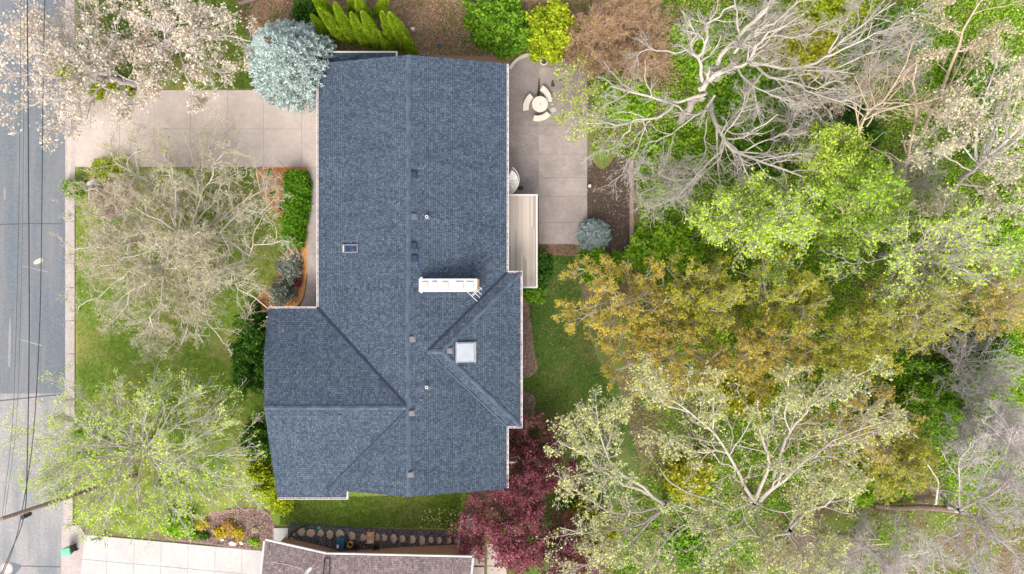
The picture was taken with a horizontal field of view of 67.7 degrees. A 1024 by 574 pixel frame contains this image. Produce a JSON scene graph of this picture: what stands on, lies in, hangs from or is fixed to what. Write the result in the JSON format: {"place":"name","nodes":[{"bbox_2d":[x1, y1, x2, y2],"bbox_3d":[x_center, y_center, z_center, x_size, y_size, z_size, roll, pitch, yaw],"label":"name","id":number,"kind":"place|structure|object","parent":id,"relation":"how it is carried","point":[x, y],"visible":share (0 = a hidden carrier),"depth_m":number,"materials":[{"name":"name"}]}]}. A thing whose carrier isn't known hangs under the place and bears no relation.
{"place":"outdoors","nodes":[
{"label":"outdoors","id":0,"kind":"place"},
{"bbox_2d":[0,0,64,393],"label":"road","id":1,"kind":"structure","parent":0,"point":[13,257],"depth_m":53.97,"materials":[{"name":"grey asphalt"}]},
{"bbox_2d":[0,393,64,573],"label":"road","id":2,"kind":"structure","parent":0,"point":[38,542],"depth_m":53.97,"materials":[{"name":"grey asphalt"}]},
{"bbox_2d":[61,525,84,573],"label":"neighbour apron","id":3,"kind":"object","parent":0,"point":[71,563],"visible":0.67,"depth_m":53.91,"materials":[{"name":"concrete"}]},
{"bbox_2d":[75,0,253,89],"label":"side lawn","id":4,"kind":"structure","parent":0,"point":[180,86],"depth_m":53.98,"materials":[{"name":"green plant"}]},
{"bbox_2d":[81,535,261,573],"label":"neighbour driveway","id":5,"kind":"structure","parent":0,"point":[118,555],"depth_m":53.92,"materials":[{"name":"white concrete"}]},
{"bbox_2d":[75,0,284,534],"bbox_3d":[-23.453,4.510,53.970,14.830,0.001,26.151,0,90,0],"label":"front lawn","id":6,"kind":"structure","parent":0,"point":[213,347],"depth_m":53.97,"materials":[{"name":"green plant"}]},
{"bbox_2d":[85,154,134,182],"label":"boxwood","id":7,"kind":"object","parent":6,"relation":"on","point":[114,169],"visible":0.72,"depth_m":53.18,"materials":[{"name":"green plant"}]},
{"bbox_2d":[0,356,268,550],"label":"lime leaved tree","id":8,"kind":"object","parent":6,"relation":"on","point":[143,446],"visible":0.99,"depth_m":48.81,"materials":[{"name":"green plant"}]},
{"bbox_2d":[49,98,306,363],"bbox_3d":[-21.971,-3.639,50.332,16.708,8.636,17.735,0,90,0],"label":"budding tree","id":9,"kind":"object","parent":6,"relation":"on","point":[185,241],"visible":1,"depth_m":49.87,"materials":[{"name":"beige plant"}]},
{"bbox_2d":[165,508,273,550],"bbox_3d":[-20.672,17.235,53.950,7.750,0.001,3.191,0,90,0],"label":"mulch bed","id":10,"kind":"object","parent":6,"relation":"on","point":[214,514],"visible":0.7,"depth_m":53.95,"materials":[{"name":"brown soil"}]},
{"bbox_2d":[225,300,267,400],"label":"yew","id":11,"kind":"object","parent":6,"relation":"on","point":[248,356],"visible":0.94,"depth_m":52.47,"materials":[{"name":"green plant"}]},
{"bbox_2d":[236,417,270,472],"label":"yew","id":12,"kind":"object","parent":6,"relation":"on","point":[262,438],"visible":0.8,"depth_m":52.57,"materials":[{"name":"green plant"}]},
{"bbox_2d":[241,457,284,505],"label":"shrub","id":13,"kind":"object","parent":6,"relation":"on","point":[267,486],"visible":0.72,"depth_m":52.80,"materials":[{"name":"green plant"}]},
{"bbox_2d":[76,90,315,166],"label":"driveway","id":14,"kind":"structure","parent":0,"point":[267,132],"depth_m":53.93,"materials":[{"name":"concrete"}]},
{"bbox_2d":[254,167,308,314],"bbox_3d":[-16.312,-3.360,53.950,4.027,0.001,10.927,2,90,0],"label":"planting bed","id":15,"kind":"object","parent":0,"point":[303,252],"visible":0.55,"depth_m":53.95,"materials":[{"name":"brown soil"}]},
{"bbox_2d":[264,277,297,306],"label":"shrub","id":16,"kind":"object","parent":15,"relation":"on","point":[281,294],"visible":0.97,"depth_m":53.19,"materials":[{"name":"grey plant"}]},
{"bbox_2d":[273,251,303,285],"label":"shrub","id":17,"kind":"object","parent":15,"relation":"on","point":[289,268],"visible":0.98,"depth_m":53.16,"materials":[{"name":"grey plant"}]},
{"bbox_2d":[278,160,313,249],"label":"hedge","id":18,"kind":"object","parent":15,"relation":"on","point":[295,217],"visible":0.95,"depth_m":52.96,"materials":[{"name":"green plant"}]},
{"bbox_2d":[307,167,317,308],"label":"walkway","id":19,"kind":"structure","parent":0,"point":[311,266],"depth_m":53.93,"materials":[{"name":"concrete"}]},
{"bbox_2d":[65,65,612,573],"bbox_3d":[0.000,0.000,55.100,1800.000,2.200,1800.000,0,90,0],"label":"ground","id":20,"kind":"structure","parent":0,"point":[157,535],"depth_m":54.81,"materials":[{"name":"brown soil"}]},
{"bbox_2d":[63,0,74,524],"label":"kerb","id":21,"kind":"structure","parent":20,"relation":"on","point":[70,282],"depth_m":53.95,"materials":[{"name":"concrete"}]},
{"bbox_2d":[0,473,137,520],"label":"utility pole","id":22,"kind":"object","parent":20,"relation":"on","point":[27,512],"visible":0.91,"depth_m":44.99,"materials":[{"name":"brown wood"}]},
{"bbox_2d":[1,0,29,573],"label":"overhead wire","id":23,"kind":"object","parent":22,"relation":"attached to","point":[29,286],"visible":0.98,"depth_m":44.79,"materials":[{"name":"black metal"}]},
{"bbox_2d":[0,0,166,154],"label":"blossom tree","id":24,"kind":"object","parent":20,"relation":"on","point":[57,50],"visible":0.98,"depth_m":47.61,"materials":[{"name":"beige plant"}]},
{"bbox_2d":[92,0,273,113],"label":"blossom tree","id":25,"kind":"object","parent":20,"relation":"on","point":[139,45],"visible":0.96,"depth_m":49.05,"materials":[{"name":"beige plant"}]},
{"bbox_2d":[244,18,337,115],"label":"blue spruce","id":26,"kind":"object","parent":20,"relation":"on","point":[284,56],"visible":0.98,"depth_m":49.66,"materials":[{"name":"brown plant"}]},
{"bbox_2d":[260,537,473,573],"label":"neighbour house","id":27,"kind":"structure","parent":20,"relation":"on","point":[285,555],"depth_m":51.16,"materials":[{"name":"brown"}]},
{"bbox_2d":[264,51,522,499],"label":"house","id":28,"kind":"structure","parent":20,"relation":"on","point":[393,363],"depth_m":50.05,"materials":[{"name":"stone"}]},
{"bbox_2d":[246,0,616,529],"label":"plants","id":29,"kind":"object","parent":20,"relation":"on","point":[464,37],"visible":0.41,"depth_m":55.69,"materials":[{"name":"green plant"}]},
{"bbox_2d":[237,0,646,64],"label":"leaf litter","id":30,"kind":"object","parent":20,"relation":"on","point":[488,58],"visible":0.23,"depth_m":55.23,"materials":[{"name":"brown soil"}]},
{"bbox_2d":[461,0,532,60],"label":"shrub","id":31,"kind":"object","parent":20,"relation":"on","point":[498,29],"visible":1,"depth_m":54.57,"materials":[{"name":"green plant"}]},
{"bbox_2d":[509,194,541,287],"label":"deck","id":32,"kind":"structure","parent":20,"relation":"on","point":[523,232],"depth_m":53.80,"materials":[{"name":"white paint"}]},
{"bbox_2d":[525,0,589,65],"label":"shrub","id":33,"kind":"object","parent":20,"relation":"on","point":[548,24],"visible":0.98,"depth_m":53.79,"materials":[{"name":"yellow plant"}]},
{"bbox_2d":[551,54,620,148],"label":"leafy sapling","id":34,"kind":"object","parent":20,"relation":"on","point":[575,100],"visible":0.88,"depth_m":52.76,"materials":[{"name":"beige plant"}]},
{"bbox_2d":[246,0,1023,573],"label":"leaf litter scatter","id":35,"kind":"object","parent":20,"relation":"on","point":[548,248],"visible":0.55,"depth_m":56.10,"materials":[{"name":"brown plant"}]},
{"bbox_2d":[623,97,821,226],"bbox_3d":[14.239,-7.402,51.390,8.262,7.874,12.629,42,90,0],"label":"leaning tree","id":36,"kind":"object","parent":20,"relation":"on","point":[726,142],"visible":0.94,"depth_m":50.92,"materials":[{"name":"grey plant"}]},
{"bbox_2d":[270,492,465,531],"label":"strip lawn","id":37,"kind":"structure","parent":0,"point":[275,518],"depth_m":54.51,"materials":[{"name":"green plant"}]},
{"bbox_2d":[287,522,467,549],"bbox_3d":[-9.783,18.295,54.884,13.567,1.878,2.366,7,90,0],"label":"gravel bed","id":38,"kind":"object","parent":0,"point":[355,527],"visible":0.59,"depth_m":54.20,"materials":[{"name":"gravel"}]},
{"bbox_2d":[509,95,538,195],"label":"patio","id":39,"kind":"structure","parent":0,"point":[523,144],"depth_m":56.14,"materials":[{"name":"beige concrete"}]},
{"bbox_2d":[509,57,538,94],"bbox_3d":[0.746,-15.591,56.145,2.435,0.001,2.985,0,90,0],"label":"patio corner","id":40,"kind":"object","parent":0,"point":[523,76],"visible":0.71,"depth_m":56.15,"materials":[{"name":"beige concrete"}]},
{"bbox_2d":[539,68,586,243],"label":"patio","id":41,"kind":"structure","parent":0,"point":[563,197],"depth_m":56.14,"materials":[{"name":"concrete"}]},
{"bbox_2d":[490,243,639,573],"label":"back lawn","id":42,"kind":"structure","parent":0,"point":[626,455],"depth_m":56.16,"materials":[{"name":"green plant"}]},
{"bbox_2d":[87,180,535,550],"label":"mulch chips","id":43,"kind":"object","parent":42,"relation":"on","point":[527,366],"visible":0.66,"depth_m":53.94,"materials":[{"name":"brown wood"}]},
{"bbox_2d":[446,489,585,573],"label":"crimson tree","id":44,"kind":"object","parent":42,"relation":"on","point":[509,549],"visible":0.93,"depth_m":52.47,"materials":[{"name":"red plant"}]},
{"bbox_2d":[484,412,590,528],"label":"crimson tree","id":45,"kind":"object","parent":42,"relation":"on","point":[540,480],"visible":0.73,"depth_m":52.42,"materials":[{"name":"red plant"}]},
{"bbox_2d":[522,516,611,573],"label":"crimson tree","id":46,"kind":"object","parent":42,"relation":"on","point":[566,551],"visible":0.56,"depth_m":52.27,"materials":[{"name":"red plant"}]},
{"bbox_2d":[556,493,622,560],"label":"shrub","id":47,"kind":"object","parent":42,"relation":"on","point":[582,510],"visible":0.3,"depth_m":55.51,"materials":[{"name":"green plant"}]},
{"bbox_2d":[585,148,629,252],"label":"bare soil","id":48,"kind":"structure","parent":0,"point":[603,208],"depth_m":56.15,"materials":[{"name":"brown soil"}]},
{"bbox_2d":[579,0,1023,573],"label":"woodland floor","id":49,"kind":"structure","parent":0,"point":[921,516],"depth_m":56.18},
{"bbox_2d":[575,217,611,252],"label":"globe spruce","id":50,"kind":"object","parent":49,"relation":"on","point":[593,232],"visible":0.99,"depth_m":55.11,"materials":[{"name":"blue plant"}]},
{"bbox_2d":[559,1,633,81],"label":"twiggy bush","id":51,"kind":"object","parent":49,"relation":"on","point":[596,30],"visible":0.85,"depth_m":53.52,"materials":[{"name":"brown plant"}]},
{"bbox_2d":[576,246,626,292],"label":"juniper","id":52,"kind":"object","parent":49,"relation":"on","point":[616,256],"visible":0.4,"depth_m":55.49,"materials":[{"name":"green plant"}]},
{"bbox_2d":[551,250,699,372],"bbox_3d":[7.760,1.071,51.928,8.992,8.816,9.406,-42,90,0],"label":"amber tree","id":53,"kind":"object","parent":49,"relation":"on","point":[642,287],"visible":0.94,"depth_m":50.76,"materials":[{"name":"yellow plant"}]},
{"bbox_2d":[576,0,676,75],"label":"twiggy bush","id":54,"kind":"object","parent":49,"relation":"on","point":[642,12],"visible":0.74,"depth_m":52.70,"materials":[{"name":"brown plant"}]},
{"bbox_2d":[591,59,663,124],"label":"shrub","id":55,"kind":"object","parent":49,"relation":"on","point":[639,107],"visible":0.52,"depth_m":55.14,"materials":[{"name":"green plant"}]},
{"bbox_2d":[532,385,728,573],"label":"pale budding tree","id":56,"kind":"object","parent":49,"relation":"on","point":[613,548],"visible":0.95,"depth_m":47.21,"materials":[{"name":"beige plant"}]},
{"bbox_2d":[606,21,686,95],"bbox_3d":[9.496,-16.041,53.950,6.016,5.933,5.386,0,90,0],"label":"twiggy bush","id":57,"kind":"object","parent":49,"relation":"on","point":[660,56],"visible":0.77,"depth_m":53.01,"materials":[{"name":"brown plant"}]},
{"bbox_2d":[621,214,707,287],"bbox_3d":[11.064,-2.543,54.965,6.573,3.274,5.327,0,90,0],"label":"shrub","id":58,"kind":"object","parent":49,"relation":"on","point":[663,242],"visible":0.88,"depth_m":54.76,"materials":[{"name":"green plant"}]},
{"bbox_2d":[625,140,704,214],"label":"bare sapling","id":59,"kind":"object","parent":49,"relation":"on","point":[675,167],"visible":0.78,"depth_m":53.63,"materials":[{"name":"grey plant"}]},
{"bbox_2d":[600,305,731,410],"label":"amber tree","id":60,"kind":"object","parent":49,"relation":"on","point":[664,353],"visible":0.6,"depth_m":50.72,"materials":[{"name":"yellow plant"}]},
{"bbox_2d":[619,132,712,198],"bbox_3d":[11.208,-8.896,55.490,6.786,2.469,4.920,0,90,0],"label":"shrub","id":61,"kind":"object","parent":49,"relation":"on","point":[681,146],"visible":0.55,"depth_m":55.17,"materials":[{"name":"green plant"}]},
{"bbox_2d":[657,518,717,573],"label":"shrub","id":62,"kind":"object","parent":49,"relation":"on","point":[685,542],"visible":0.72,"depth_m":55.66,"materials":[{"name":"green plant"}]},
{"bbox_2d":[660,444,720,503],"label":"shrub","id":63,"kind":"object","parent":49,"relation":"on","point":[677,472],"visible":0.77,"depth_m":54.98,"materials":[{"name":"yellow plant"}]},
{"bbox_2d":[661,14,728,84],"bbox_3d":[13.049,-17.216,55.480,5.092,2.300,4.830,-11,90,0],"label":"shrub","id":64,"kind":"object","parent":49,"relation":"on","point":[689,63],"visible":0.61,"depth_m":55.29,"materials":[{"name":"green plant"}]},
{"bbox_2d":[645,245,760,350],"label":"amber tree","id":65,"kind":"object","parent":49,"relation":"on","point":[713,295],"visible":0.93,"depth_m":49.86,"materials":[{"name":"yellow plant"}]},
{"bbox_2d":[712,368,783,424],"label":"shrub","id":66,"kind":"object","parent":49,"relation":"on","point":[733,406],"visible":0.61,"depth_m":55.12,"materials":[{"name":"yellow plant"}]},
{"bbox_2d":[697,67,803,149],"bbox_3d":[17.360,-12.791,55.526,7.597,2.899,6.781,0,90,0],"label":"shrub","id":67,"kind":"object","parent":49,"relation":"on","point":[732,96],"visible":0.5,"depth_m":55.34,"materials":[{"name":"green plant"}]},
{"bbox_2d":[563,0,940,198],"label":"bare tree","id":68,"kind":"object","parent":49,"relation":"on","point":[711,77],"visible":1,"depth_m":47.25,"materials":[{"name":"grey plant"}]},
{"bbox_2d":[688,303,824,406],"bbox_3d":[16.799,4.289,50.951,8.450,10.647,6.930,30,90,0],"label":"amber tree","id":69,"kind":"object","parent":49,"relation":"on","point":[747,341],"visible":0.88,"depth_m":49.02,"materials":[{"name":"yellow plant"}]},
{"bbox_2d":[722,138,790,188],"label":"shrub","id":70,"kind":"object","parent":49,"relation":"on","point":[774,172],"visible":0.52,"depth_m":54.83,"materials":[{"name":"green plant"}]},
{"bbox_2d":[684,166,834,287],"bbox_3d":[16.903,-4.080,51.287,8.185,10.010,9.414,-41,90,0],"label":"lime tree","id":71,"kind":"object","parent":49,"relation":"on","point":[752,230],"visible":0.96,"depth_m":49.78,"materials":[{"name":"green plant"}]},
{"bbox_2d":[710,0,823,77],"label":"bare sapling","id":72,"kind":"object","parent":49,"relation":"on","point":[764,46],"visible":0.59,"depth_m":53.25,"materials":[{"name":"plant"}]},
{"bbox_2d":[620,353,918,573],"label":"pale budding tree","id":73,"kind":"object","parent":49,"relation":"on","point":[797,464],"visible":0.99,"depth_m":46.37,"materials":[{"name":"beige plant"}]},
{"bbox_2d":[702,243,838,343],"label":"amber tree","id":74,"kind":"object","parent":49,"relation":"on","point":[808,280],"visible":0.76,"depth_m":50.48,"materials":[{"name":"yellow plant"}]},
{"bbox_2d":[685,455,875,573],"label":"pale budding tree","id":75,"kind":"object","parent":49,"relation":"on","point":[826,538],"visible":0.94,"depth_m":48.00,"materials":[{"name":"beige plant"}]},
{"bbox_2d":[749,75,846,160],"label":"bare sapling","id":76,"kind":"object","parent":49,"relation":"on","point":[789,117],"visible":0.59,"depth_m":53.35,"materials":[{"name":"grey plant"}]},
{"bbox_2d":[757,16,840,84],"bbox_3d":[20.926,-17.014,55.056,6.444,3.055,4.938,31,90,0],"label":"shrub","id":77,"kind":"object","parent":49,"relation":"on","point":[821,47],"visible":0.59,"depth_m":54.77,"materials":[{"name":"green plant"}]},
{"bbox_2d":[592,0,1023,573],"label":"ground cover","id":78,"kind":"object","parent":49,"relation":"on","point":[959,18],"visible":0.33,"depth_m":55.98,"materials":[{"name":"green plant"}]},
{"bbox_2d":[592,0,1023,573],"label":"plants","id":79,"kind":"object","parent":49,"relation":"on","point":[687,510],"visible":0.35,"depth_m":56.03,"materials":[{"name":"green plant"}]},
{"bbox_2d":[774,520,875,573],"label":"bare sapling","id":80,"kind":"object","parent":49,"relation":"on","point":[816,552],"visible":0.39,"depth_m":52.88,"materials":[{"name":"grey plant"}]},
{"bbox_2d":[777,119,873,209],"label":"green tree","id":81,"kind":"object","parent":49,"relation":"on","point":[830,144],"visible":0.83,"depth_m":50.08,"materials":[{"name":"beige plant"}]},
{"bbox_2d":[773,0,879,37],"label":"shrub","id":82,"kind":"object","parent":49,"relation":"on","point":[832,7],"visible":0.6,"depth_m":54.67,"materials":[{"name":"green plant"}]},
{"bbox_2d":[781,290,923,386],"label":"amber tree","id":83,"kind":"object","parent":49,"relation":"on","point":[857,349],"visible":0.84,"depth_m":50.08,"materials":[{"name":"yellow plant"}]},
{"bbox_2d":[790,134,917,260],"bbox_3d":[22.702,-5.954,51.371,7.401,9.823,8.365,-42,90,0],"label":"green tree","id":84,"kind":"object","parent":49,"relation":"on","point":[877,196],"visible":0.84,"depth_m":49.85,"materials":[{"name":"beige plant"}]},
{"bbox_2d":[777,370,930,482],"bbox_3d":[22.856,9.463,51.888,10.517,8.826,7.781,0,90,0],"label":"amber tree","id":85,"kind":"object","parent":49,"relation":"on","point":[883,396],"visible":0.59,"depth_m":51.15,"materials":[{"name":"yellow plant"}]},
{"bbox_2d":[821,99,889,159],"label":"shrub","id":86,"kind":"object","parent":49,"relation":"on","point":[874,129],"visible":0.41,"depth_m":55.04,"materials":[{"name":"green plant"}]},
{"bbox_2d":[823,459,914,507],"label":"shrub","id":87,"kind":"object","parent":49,"relation":"on","point":[865,497],"visible":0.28,"depth_m":55.55,"materials":[{"name":"green plant"}]},
{"bbox_2d":[814,506,943,573],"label":"bare tree","id":88,"kind":"object","parent":49,"relation":"on","point":[892,565],"visible":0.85,"depth_m":51.94,"materials":[{"name":"grey plant"}]},
{"bbox_2d":[819,14,949,112],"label":"bare sapling","id":89,"kind":"object","parent":49,"relation":"on","point":[877,62],"visible":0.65,"depth_m":51.75,"materials":[{"name":"grey plant"}]},
{"bbox_2d":[799,3,984,177],"bbox_3d":[23.354,-11.422,49.402,9.348,13.673,7.595,-42,90,0],"label":"bare tree","id":90,"kind":"object","parent":49,"relation":"on","point":[874,98],"visible":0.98,"depth_m":46.78,"materials":[{"name":"beige plant"}]},
{"bbox_2d":[845,416,943,507],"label":"amber tree","id":91,"kind":"object","parent":49,"relation":"on","point":[909,464],"visible":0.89,"depth_m":51.26,"materials":[{"name":"yellow plant"}]},
{"bbox_2d":[871,1,930,63],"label":"shrub","id":92,"kind":"object","parent":49,"relation":"on","point":[891,12],"visible":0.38,"depth_m":55.30,"materials":[{"name":"green plant"}]},
{"bbox_2d":[872,137,949,210],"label":"bare sapling","id":93,"kind":"object","parent":49,"relation":"on","point":[922,185],"visible":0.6,"depth_m":52.80,"materials":[{"name":"grey plant"}]},
{"bbox_2d":[818,181,1023,326],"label":"half leafed tree","id":94,"kind":"object","parent":49,"relation":"on","point":[945,228],"visible":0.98,"depth_m":48.49,"materials":[{"name":"green plant"}]},
{"bbox_2d":[864,268,982,355],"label":"amber tree","id":95,"kind":"object","parent":49,"relation":"on","point":[910,323],"visible":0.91,"depth_m":49.49,"materials":[{"name":"yellow plant"}]},
{"bbox_2d":[884,344,994,438],"bbox_3d":[30.523,7.478,54.924,6.240,3.418,7.341,-27,90,0],"label":"shrub","id":96,"kind":"object","parent":49,"relation":"on","point":[928,389],"visible":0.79,"depth_m":54.77,"materials":[{"name":"green plant"}]},
{"bbox_2d":[896,0,1023,146],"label":"white blossom tree","id":97,"kind":"object","parent":49,"relation":"on","point":[982,39],"visible":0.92,"depth_m":45.46,"materials":[{"name":"beige plant"}]},
{"bbox_2d":[901,23,1023,234],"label":"white blossom tree","id":98,"kind":"object","parent":49,"relation":"on","point":[951,102],"visible":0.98,"depth_m":47.51,"materials":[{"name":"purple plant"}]},
{"bbox_2d":[917,398,1023,573],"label":"bare tree","id":99,"kind":"object","parent":49,"relation":"on","point":[1005,481],"visible":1,"depth_m":46.85,"materials":[{"name":"grey plant"}]},
{"bbox_2d":[931,45,1018,169],"bbox_3d":[33.733,-13.154,55.290,6.200,2.848,9.433,0,90,0],"label":"shrub","id":100,"kind":"object","parent":49,"relation":"on","point":[970,74],"visible":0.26,"depth_m":55.14,"materials":[{"name":"green plant"}]},
{"bbox_2d":[927,330,1023,407],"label":"bare sapling","id":101,"kind":"object","parent":49,"relation":"on","point":[988,361],"visible":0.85,"depth_m":52.42,"materials":[{"name":"grey plant"}]},
{"bbox_2d":[932,359,1023,470],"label":"bare tree","id":102,"kind":"object","parent":49,"relation":"on","point":[969,416],"visible":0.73,"depth_m":50.65,"materials":[{"name":"grey plant"}]},
{"bbox_2d":[932,254,1023,343],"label":"amber tree","id":103,"kind":"object","parent":49,"relation":"on","point":[998,299],"visible":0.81,"depth_m":49.63,"materials":[{"name":"yellow plant"}]},
{"bbox_2d":[944,311,1020,370],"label":"shrub","id":104,"kind":"object","parent":49,"relation":"on","point":[994,342],"visible":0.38,"depth_m":54.76,"materials":[{"name":"green plant"}]},
{"bbox_2d":[975,184,1023,259],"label":"shrub","id":105,"kind":"object","parent":49,"relation":"on","point":[1010,228],"visible":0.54,"depth_m":55.10,"materials":[{"name":"green plant"}]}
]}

